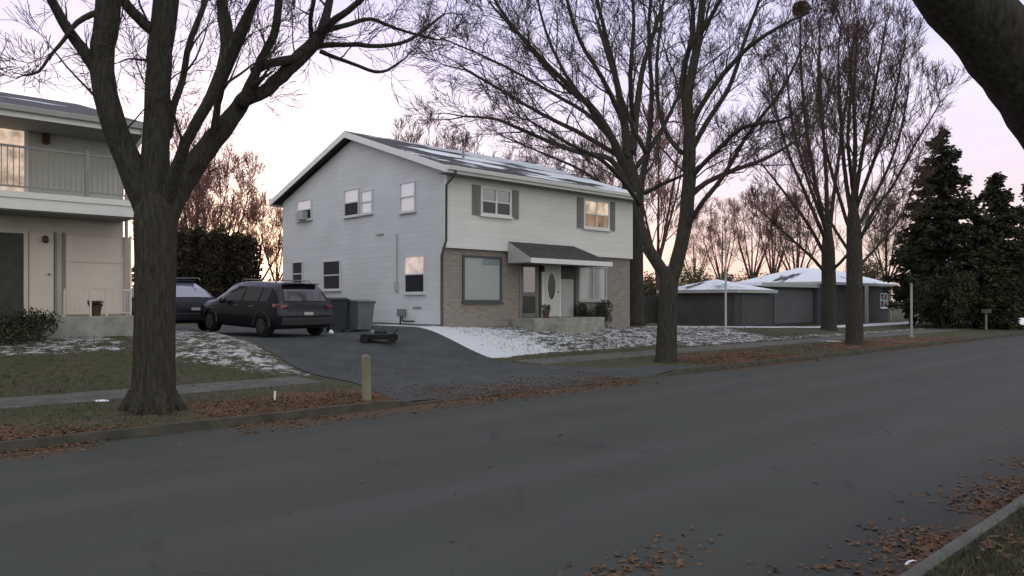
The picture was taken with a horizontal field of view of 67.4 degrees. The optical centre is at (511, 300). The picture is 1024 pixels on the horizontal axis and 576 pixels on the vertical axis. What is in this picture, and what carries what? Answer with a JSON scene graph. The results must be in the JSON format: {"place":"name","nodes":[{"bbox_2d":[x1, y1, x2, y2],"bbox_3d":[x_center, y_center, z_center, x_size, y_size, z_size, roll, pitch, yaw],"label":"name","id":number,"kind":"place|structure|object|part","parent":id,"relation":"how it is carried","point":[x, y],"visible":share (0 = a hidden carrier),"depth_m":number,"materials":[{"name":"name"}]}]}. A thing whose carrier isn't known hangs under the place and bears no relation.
{"place":"outdoors","nodes":[
{"label":"outdoors","id":0,"kind":"place"},
{"bbox_2d":[0,376,323,408],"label":"sidewalk","id":1,"kind":"structure","parent":0,"point":[54,399],"depth_m":14.76,"materials":[{"name":"concrete"}]},
{"bbox_2d":[176,324,690,400],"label":"driveway","id":2,"kind":"structure","parent":0,"point":[434,358],"depth_m":20.45,"materials":[{"name":"grey asphalt"}]},
{"bbox_2d":[123,278,214,330],"bbox_3d":[-12.206,0.093,26.812,4.649,1.823,2.220,1,1,40],"label":"parked car","id":3,"kind":"object","parent":2,"relation":"on","point":[192,296],"visible":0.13,"depth_m":25.49,"materials":[{"name":"black metal"}]},
{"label":"rear window","id":4,"kind":"part","parent":3,"relation":"part of","materials":[{"name":"grey glass"}]},
{"bbox_2d":[201,279,333,336],"bbox_3d":[-7.694,0.170,23.806,4.699,1.680,2.360,3,2,40],"label":"parked car","id":5,"kind":"object","parent":2,"relation":"on","point":[266,307],"visible":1,"depth_m":22.57,"materials":[{"name":"black metal"}]},
{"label":"side window","id":6,"kind":"part","parent":5,"relation":"part of","materials":[{"name":"black glass"}]},
{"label":"side window","id":7,"kind":"part","parent":5,"relation":"part of","materials":[{"name":"black glass"}]},
{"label":"quarter window","id":8,"kind":"part","parent":5,"relation":"part of","materials":[{"name":"black glass"}]},
{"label":"rear window","id":9,"kind":"part","parent":5,"relation":"part of","materials":[{"name":"grey glass"}]},
{"bbox_2d":[326,297,348,331],"bbox_3d":[-5.938,0.468,26.043,0.620,1.162,0.817,0,0,-29],"label":"wheelie bin","id":10,"kind":"object","parent":2,"relation":"on","point":[339,304],"visible":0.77,"depth_m":25.76,"materials":[{"name":"black plastic"}]},
{"bbox_2d":[341,300,375,330],"bbox_3d":[-5.300,0.500,26.328,0.997,1.082,0.840,0,0,35],"label":"wheelie bin","id":11,"kind":"object","parent":2,"relation":"on","point":[360,314],"visible":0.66,"depth_m":26.01,"materials":[{"name":"black plastic"}]},
{"bbox_2d":[360,327,398,342],"bbox_3d":[-3.888,0.995,22.602,1.099,0.458,0.690,0,0,-5],"label":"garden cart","id":12,"kind":"object","parent":2,"relation":"on","point":[379,333],"visible":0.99,"depth_m":22.34,"materials":[{"name":"black plastic"}]},
{"bbox_2d":[0,335,1023,575],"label":"road","id":13,"kind":"structure","parent":0,"point":[741,470],"depth_m":8.50,"materials":[{"name":"grey asphalt"}]},
{"bbox_2d":[0,328,1023,575],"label":"fallen leaves","id":14,"kind":"object","parent":13,"relation":"on","point":[934,538],"visible":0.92,"depth_m":11.11,"materials":[{"name":"brown plant"}]},
{"bbox_2d":[0,303,1023,575],"bbox_3d":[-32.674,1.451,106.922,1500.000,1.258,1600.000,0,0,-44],"label":"ground","id":15,"kind":"structure","parent":0,"point":[24,365],"depth_m":18.00,"materials":[{"name":"green plant"}]},
{"bbox_2d":[0,306,63,344],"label":"foundation bush","id":16,"kind":"object","parent":15,"relation":"on","point":[26,322],"visible":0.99,"depth_m":16.92,"materials":[{"name":"green plant"}]},
{"bbox_2d":[0,92,142,338],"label":"house","id":17,"kind":"structure","parent":15,"relation":"on","point":[66,210],"depth_m":18.70,"materials":[{"name":"beige paint"}]},
{"bbox_2d":[0,232,23,319],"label":"dark door","id":18,"kind":"structure","parent":17,"relation":"in","point":[11,244],"depth_m":18.27,"materials":[{"name":"grey wood"}]},
{"bbox_2d":[0,128,28,191],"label":"window","id":19,"kind":"structure","parent":17,"relation":"in","point":[7,136],"depth_m":18.34,"materials":[{"name":"brown"}]},
{"bbox_2d":[29,233,53,313],"bbox_3d":[-11.453,-0.655,18.701,0.517,1.970,0.108,0,0,-44],"label":"cream door","id":20,"kind":"structure","parent":17,"relation":"in","point":[41,254],"depth_m":18.71,"materials":[{"name":"wood"}]},
{"bbox_2d":[87,300,103,315],"bbox_3d":[-10.168,0.174,18.759,0.370,0.387,0.390,0,0,0],"label":"flower pot","id":21,"kind":"object","parent":17,"relation":"on","point":[97,306],"visible":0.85,"depth_m":18.68,"materials":[{"name":"ceramic"}]},
{"bbox_2d":[132,227,199,286],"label":"hedge bush","id":22,"kind":"object","parent":15,"relation":"on","point":[184,242],"visible":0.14,"depth_m":40.28,"materials":[{"name":"green plant"}]},
{"bbox_2d":[123,157,214,239],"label":"bare tree","id":23,"kind":"object","parent":15,"relation":"on","point":[182,212],"visible":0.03,"depth_m":50.48,"materials":[{"name":"brown plant"}]},
{"bbox_2d":[139,114,258,233],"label":"bare tree","id":24,"kind":"object","parent":15,"relation":"on","point":[207,178],"visible":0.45,"depth_m":46.20,"materials":[{"name":"brown plant"}]},
{"bbox_2d":[178,224,231,298],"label":"hedge bush","id":25,"kind":"object","parent":15,"relation":"on","point":[206,265],"visible":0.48,"depth_m":41.24,"materials":[{"name":"green plant"}]},
{"bbox_2d":[178,149,274,237],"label":"bare tree","id":26,"kind":"object","parent":15,"relation":"on","point":[241,224],"visible":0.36,"depth_m":51.87,"materials":[{"name":"brown plant"}]},
{"bbox_2d":[209,231,262,294],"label":"hedge bush","id":27,"kind":"object","parent":15,"relation":"on","point":[243,262],"visible":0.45,"depth_m":42.26,"materials":[{"name":"green plant"}]},
{"bbox_2d":[0,0,481,415],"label":"street tree","id":28,"kind":"object","parent":15,"relation":"on","point":[158,187],"visible":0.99,"depth_m":12.69,"materials":[{"name":"brown plant"}]},
{"bbox_2d":[223,185,282,280],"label":"bare tree","id":29,"kind":"object","parent":15,"relation":"on","point":[266,204],"visible":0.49,"depth_m":55.67,"materials":[{"name":"brown plant"}]},
{"bbox_2d":[248,196,282,280],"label":"bare tree","id":30,"kind":"object","parent":15,"relation":"on","point":[276,262],"visible":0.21,"depth_m":63.72,"materials":[{"name":"brown plant"}]},
{"bbox_2d":[361,354,370,400],"bbox_3d":[-2.768,1.504,14.593,0.170,0.984,0.120,-1,1,-11],"label":"marker post","id":31,"kind":"object","parent":15,"relation":"on","point":[366,374],"visible":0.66,"depth_m":14.53,"materials":[{"name":"yellow wood"}]},
{"bbox_2d":[390,104,469,151],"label":"bare tree","id":32,"kind":"object","parent":15,"relation":"on","point":[445,140],"visible":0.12,"depth_m":61.08,"materials":[{"name":"brown plant"}]},
{"bbox_2d":[269,131,648,332],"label":"duplex house","id":33,"kind":"structure","parent":15,"relation":"on","point":[399,232],"depth_m":29.23,"materials":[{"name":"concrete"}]},
{"bbox_2d":[292,261,302,282],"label":"window","id":34,"kind":"structure","parent":33,"relation":"in","point":[297,267],"depth_m":33.78,"materials":[{"name":"glass"}]},
{"bbox_2d":[295,198,312,222],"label":"window","id":35,"kind":"structure","parent":33,"relation":"in","point":[306,204],"depth_m":33.21,"materials":[{"name":"white glass"}]},
{"bbox_2d":[322,260,341,291],"bbox_3d":[-7.446,-1.026,31.651,0.120,1.274,1.452,0,0,-44],"label":"window","id":36,"kind":"structure","parent":33,"relation":"in","point":[332,268],"depth_m":31.64,"materials":[{"name":"glass"}]},
{"bbox_2d":[342,187,359,218],"bbox_3d":[-6.397,-3.881,30.544,0.120,1.155,1.168,0,0,-44],"label":"window","id":37,"kind":"structure","parent":33,"relation":"in","point":[351,196],"depth_m":30.54,"materials":[{"name":"white glass"}]},
{"bbox_2d":[359,189,373,215],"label":"window","id":38,"kind":"structure","parent":33,"relation":"in","point":[366,196],"depth_m":29.78,"materials":[{"name":"white glass"}]},
{"bbox_2d":[398,180,416,214],"bbox_3d":[-3.799,-3.740,27.807,0.120,1.150,1.022,0,0,-44],"label":"window","id":39,"kind":"structure","parent":33,"relation":"in","point":[407,190],"depth_m":27.84,"materials":[{"name":"white glass"}]},
{"bbox_2d":[402,255,425,294],"bbox_3d":[-3.507,-0.922,27.507,0.120,1.414,1.308,0,0,-44],"label":"window","id":40,"kind":"structure","parent":33,"relation":"in","point":[414,265],"depth_m":27.50,"materials":[{"name":"grey"}]},
{"bbox_2d":[461,255,503,303],"bbox_3d":[-1.040,-0.750,27.523,1.943,1.712,0.120,0,0,-44],"label":"window","id":41,"kind":"structure","parent":33,"relation":"in","point":[481,275],"depth_m":27.51,"materials":[{"name":"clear glass"}]},
{"bbox_2d":[479,186,513,219],"bbox_3d":[-0.557,-3.536,27.758,1.583,1.079,0.120,0,0,-44],"label":"window","id":42,"kind":"structure","parent":33,"relation":"in","point":[494,202],"depth_m":27.74,"materials":[{"name":"white glass"}]},
{"bbox_2d":[521,264,536,316],"bbox_3d":[0.655,-0.403,29.138,0.848,2.026,0.087,0,0,-44],"label":"door","id":43,"kind":"structure","parent":33,"relation":"in","point":[528,271],"depth_m":29.12,"materials":[{"name":"white glass"}]},
{"bbox_2d":[541,304,550,317],"bbox_3d":[1.272,0.374,28.658,0.375,0.528,0.376,0,0,-42],"label":"flower pot","id":44,"kind":"object","parent":33,"relation":"on","point":[545,311],"visible":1,"depth_m":28.58,"materials":[{"name":"ceramic"}]},
{"bbox_2d":[544,265,558,315],"bbox_3d":[1.549,-0.403,29.988,0.898,2.026,0.087,0,0,-44],"label":"door","id":45,"kind":"structure","parent":33,"relation":"in","point":[551,273],"depth_m":30.02,"materials":[{"name":"white wood"}]},
{"bbox_2d":[577,267,606,301],"bbox_3d":[3.351,-0.697,31.696,1.862,1.514,0.120,0,0,-44],"label":"window","id":46,"kind":"structure","parent":33,"relation":"in","point":[592,281],"depth_m":31.67,"materials":[{"name":"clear glass"}]},
{"bbox_2d":[582,198,610,231],"bbox_3d":[3.499,-3.516,31.615,1.705,1.247,0.120,0,0,-44],"label":"window","id":47,"kind":"structure","parent":33,"relation":"in","point":[596,212],"depth_m":31.61,"materials":[{"name":"white"}]},
{"bbox_2d":[458,131,517,160],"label":"bare tree","id":48,"kind":"object","parent":15,"relation":"on","point":[477,141],"visible":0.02,"depth_m":68.65,"materials":[{"name":"brown plant"}]},
{"bbox_2d":[0,332,1023,452],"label":"kerb","id":49,"kind":"structure","parent":15,"relation":"on","point":[102,435],"depth_m":13.05,"materials":[{"name":"concrete"}]},
{"bbox_2d":[132,269,903,310],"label":"treeline","id":50,"kind":"object","parent":15,"relation":"on","point":[684,280],"depth_m":130.27,"materials":[{"name":"brown plant"}]},
{"bbox_2d":[494,133,569,172],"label":"bare tree","id":51,"kind":"object","parent":15,"relation":"on","point":[547,157],"visible":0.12,"depth_m":63.22,"materials":[{"name":"brown plant"}]},
{"bbox_2d":[393,0,754,325],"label":"yard tree","id":52,"kind":"object","parent":15,"relation":"on","point":[570,87],"visible":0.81,"depth_m":34.75,"materials":[{"name":"brown plant"}]},
{"bbox_2d":[558,142,613,184],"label":"bare tree","id":53,"kind":"object","parent":15,"relation":"on","point":[590,171],"visible":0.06,"depth_m":74.09,"materials":[{"name":"brown plant"}]},
{"bbox_2d":[575,299,613,325],"bbox_3d":[3.259,0.586,31.064,2.382,1.331,0.903,0,0,-44],"label":"porch shrub","id":54,"kind":"object","parent":15,"relation":"on","point":[600,310],"visible":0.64,"depth_m":31.06,"materials":[{"name":"green plant"}]},
{"bbox_2d":[643,271,655,295],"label":"brush","id":55,"kind":"object","parent":15,"relation":"on","point":[649,287],"visible":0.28,"depth_m":61.50,"materials":[{"name":"green plant"}]},
{"bbox_2d":[644,295,658,323],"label":"yard fence","id":56,"kind":"object","parent":15,"relation":"on","point":[651,303],"visible":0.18,"depth_m":50.05,"materials":[{"name":"brown"}]},
{"bbox_2d":[586,78,733,295],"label":"bare tree","id":57,"kind":"object","parent":15,"relation":"on","point":[662,194],"visible":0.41,"depth_m":57.33,"materials":[{"name":"brown plant"}]},
{"bbox_2d":[479,0,860,362],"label":"street tree","id":58,"kind":"object","parent":15,"relation":"on","point":[666,337],"visible":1,"depth_m":22.80,"materials":[{"name":"brown plant"}]},
{"bbox_2d":[792,0,810,17],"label":"nest","id":59,"kind":"object","parent":58,"relation":"on","point":[802,4],"visible":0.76,"depth_m":40.33,"materials":[{"name":"brown plant"}]},
{"bbox_2d":[669,215,720,278],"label":"bare tree","id":60,"kind":"object","parent":15,"relation":"on","point":[694,258],"visible":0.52,"depth_m":94.91,"materials":[{"name":"brown plant"}]},
{"bbox_2d":[678,264,722,285],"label":"brush","id":61,"kind":"object","parent":15,"relation":"on","point":[692,278],"visible":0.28,"depth_m":71.08,"materials":[{"name":"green plant"}]},
{"bbox_2d":[693,196,751,279],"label":"bare tree","id":62,"kind":"object","parent":15,"relation":"on","point":[718,244],"visible":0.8,"depth_m":87.38,"materials":[{"name":"brown plant"}]},
{"bbox_2d":[724,226,727,335],"bbox_3d":[9.463,-0.842,34.000,0.180,4.936,0.180,0,0,0],"label":"lamp pole","id":63,"kind":"object","parent":15,"relation":"on","point":[725,230],"visible":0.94,"depth_m":33.97,"materials":[{"name":"grey metal"}]},
{"bbox_2d":[716,268,764,281],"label":"brush","id":64,"kind":"object","parent":15,"relation":"on","point":[729,279],"visible":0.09,"depth_m":76.00,"materials":[{"name":"brown plant"}]},
{"bbox_2d":[720,186,781,278],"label":"bare tree","id":65,"kind":"object","parent":15,"relation":"on","point":[742,238],"visible":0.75,"depth_m":83.52,"materials":[{"name":"brown plant"}]},
{"bbox_2d":[743,184,803,273],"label":"bare tree","id":66,"kind":"object","parent":15,"relation":"on","point":[773,267],"visible":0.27,"depth_m":91.81,"materials":[{"name":"brown plant"}]},
{"bbox_2d":[657,267,897,325],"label":"ranch house","id":67,"kind":"structure","parent":15,"relation":"on","point":[790,297],"depth_m":50.95,"materials":[{"name":"grey"}]},
{"bbox_2d":[741,295,763,325],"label":"shed door","id":68,"kind":"structure","parent":67,"relation":"in","point":[752,306],"depth_m":47.09,"materials":[{"name":"grey metal"}]},
{"bbox_2d":[773,290,812,323],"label":"garage door","id":69,"kind":"structure","parent":67,"relation":"in","point":[789,306],"depth_m":52.49,"materials":[{"name":"grey metal"}]},
{"bbox_2d":[880,293,887,308],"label":"window","id":70,"kind":"structure","parent":67,"relation":"in","point":[883,297],"depth_m":62.78,"materials":[{"name":"white glass"}]},
{"bbox_2d":[753,187,844,269],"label":"bare tree","id":71,"kind":"object","parent":15,"relation":"on","point":[798,254],"visible":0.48,"depth_m":79.57,"materials":[{"name":"brown plant"}]},
{"bbox_2d":[713,0,898,330],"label":"yard tree","id":72,"kind":"object","parent":15,"relation":"on","point":[828,266],"visible":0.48,"depth_m":41.61,"materials":[{"name":"brown plant"}]},
{"bbox_2d":[843,253,887,281],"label":"brush","id":73,"kind":"object","parent":15,"relation":"on","point":[874,272],"visible":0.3,"depth_m":83.41,"materials":[{"name":"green plant"}]},
{"bbox_2d":[779,0,971,344],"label":"street tree","id":74,"kind":"object","parent":15,"relation":"on","point":[854,329],"visible":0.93,"depth_m":32.05,"materials":[{"name":"brown plant"}]},
{"bbox_2d":[858,178,915,280],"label":"bare tree","id":75,"kind":"object","parent":15,"relation":"on","point":[885,245],"visible":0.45,"depth_m":85.74,"materials":[{"name":"brown plant"}]},
{"bbox_2d":[882,231,936,322],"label":"evergreen tree","id":76,"kind":"object","parent":15,"relation":"on","point":[899,298],"visible":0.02,"depth_m":56.89,"materials":[{"name":"green plant"}]},
{"bbox_2d":[909,283,913,336],"bbox_3d":[19.968,0.505,38.400,0.198,2.814,0.188,0,0,0],"label":"sign pole","id":77,"kind":"object","parent":15,"relation":"on","point":[911,315],"visible":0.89,"depth_m":38.37,"materials":[{"name":"metal"}]},
{"bbox_2d":[881,126,1005,326],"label":"evergreen tree","id":78,"kind":"object","parent":15,"relation":"on","point":[941,234],"visible":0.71,"depth_m":50.32,"materials":[{"name":"green plant"}]},
{"bbox_2d":[908,270,979,328],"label":"evergreen bush","id":79,"kind":"object","parent":15,"relation":"on","point":[938,297],"visible":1,"depth_m":47.80,"materials":[{"name":"green plant"}]},
{"bbox_2d":[899,494,1023,575],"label":"kerb","id":80,"kind":"structure","parent":15,"relation":"on","point":[968,536],"depth_m":6.00,"materials":[{"name":"concrete"}]},
{"bbox_2d":[912,0,1023,149],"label":"street tree","id":81,"kind":"object","parent":15,"relation":"on","point":[983,40],"visible":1,"depth_m":4.68,"materials":[{"name":"brown plant"}]},
{"bbox_2d":[942,268,1000,328],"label":"evergreen bush","id":82,"kind":"object","parent":15,"relation":"on","point":[983,292],"visible":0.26,"depth_m":48.35,"materials":[{"name":"green plant"}]},
{"bbox_2d":[947,216,1023,329],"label":"evergreen tree","id":83,"kind":"object","parent":15,"relation":"on","point":[1008,318],"visible":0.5,"depth_m":48.99,"materials":[{"name":"green plant"}]},
{"bbox_2d":[981,309,991,329],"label":"mailbox","id":84,"kind":"object","parent":15,"relation":"on","point":[985,311],"visible":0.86,"depth_m":47.95,"materials":[{"name":"paint"}]},
{"bbox_2d":[971,171,1023,317],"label":"evergreen tree","id":85,"kind":"object","parent":15,"relation":"on","point":[1003,217],"visible":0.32,"depth_m":61.21,"materials":[{"name":"green plant"}]},
{"bbox_2d":[1003,183,1023,305],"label":"evergreen tree","id":86,"kind":"object","parent":15,"relation":"on","point":[1021,227],"visible":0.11,"depth_m":64.06,"materials":[{"name":"green plant"}]},
{"bbox_2d":[0,0,1023,301],"label":"sky","id":87,"kind":"structure","parent":0,"point":[350,98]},
{"bbox_2d":[513,325,1017,364],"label":"sidewalk","id":88,"kind":"structure","parent":0,"point":[565,359],"depth_m":28.39,"materials":[{"name":"concrete"}]}
]}

